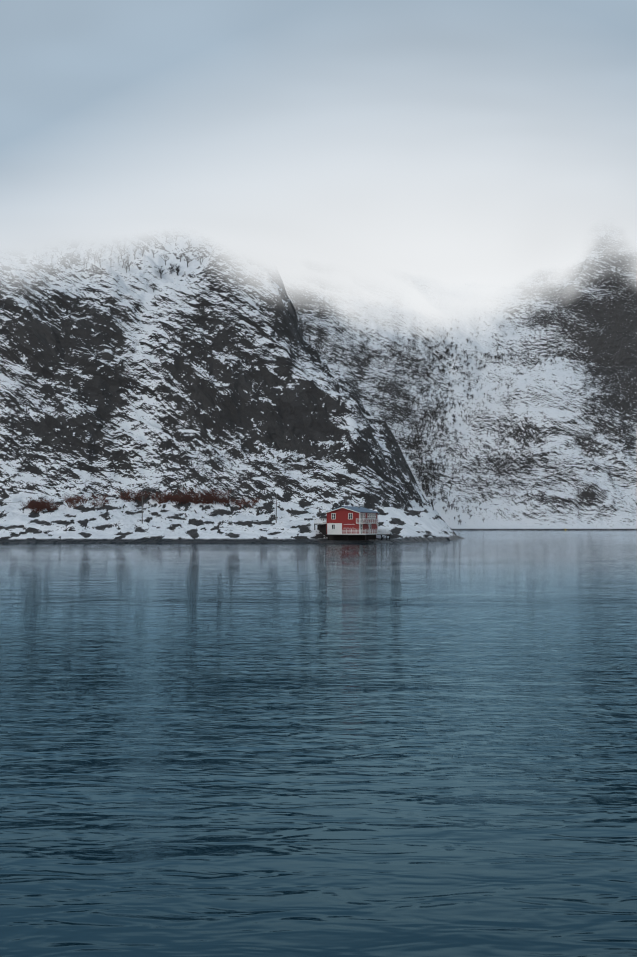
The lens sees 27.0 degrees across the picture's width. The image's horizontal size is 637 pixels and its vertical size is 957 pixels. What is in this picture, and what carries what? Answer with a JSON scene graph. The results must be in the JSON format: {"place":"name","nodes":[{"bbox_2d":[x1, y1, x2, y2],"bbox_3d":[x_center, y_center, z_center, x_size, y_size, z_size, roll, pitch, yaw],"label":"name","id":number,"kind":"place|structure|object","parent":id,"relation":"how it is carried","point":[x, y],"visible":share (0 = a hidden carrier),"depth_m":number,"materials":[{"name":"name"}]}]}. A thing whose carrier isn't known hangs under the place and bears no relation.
{"place":"outdoors","nodes":[
{"label":"outdoors","id":0,"kind":"place"},
{"bbox_2d":[0,530,636,956],"bbox_3d":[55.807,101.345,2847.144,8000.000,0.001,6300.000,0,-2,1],"label":"fjord water","id":1,"kind":"structure","parent":0,"point":[330,750],"depth_m":25.08,"materials":[{"name":"blue liquid"}]},
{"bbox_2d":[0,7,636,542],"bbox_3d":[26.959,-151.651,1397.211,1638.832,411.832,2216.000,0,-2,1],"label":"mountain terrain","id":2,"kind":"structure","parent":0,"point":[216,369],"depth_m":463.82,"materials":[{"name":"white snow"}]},
{"bbox_2d":[21,485,260,512],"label":"bushes","id":3,"kind":"object","parent":2,"relation":"on","point":[39,507],"visible":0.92,"depth_m":352.36,"materials":[{"name":"brown plant"}]},
{"bbox_2d":[33,221,630,524],"bbox_3d":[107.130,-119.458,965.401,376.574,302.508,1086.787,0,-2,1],"label":"trees","id":4,"kind":"object","parent":2,"relation":"on","point":[418,442],"visible":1,"depth_m":1112.23,"materials":[{"name":"grey plant"}]},
{"bbox_2d":[314,504,389,541],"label":"red cabin","id":5,"kind":"object","parent":2,"relation":"on","point":[352,523],"visible":0.94,"depth_m":298.90,"materials":[{"name":"paint"}]},
{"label":"power pole","id":6,"kind":"object","parent":2,"relation":"on","visible":0},
{"bbox_2d":[2,496,327,510],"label":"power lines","id":7,"kind":"object","parent":6,"relation":"attached to","point":[154,497],"visible":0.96,"depth_m":312.17,"materials":[{"name":"metal"}]},
{"bbox_2d":[0,0,636,283],"label":"sky","id":8,"kind":"structure","parent":0,"point":[460,139],"materials":[{"name":"white"}]}
]}

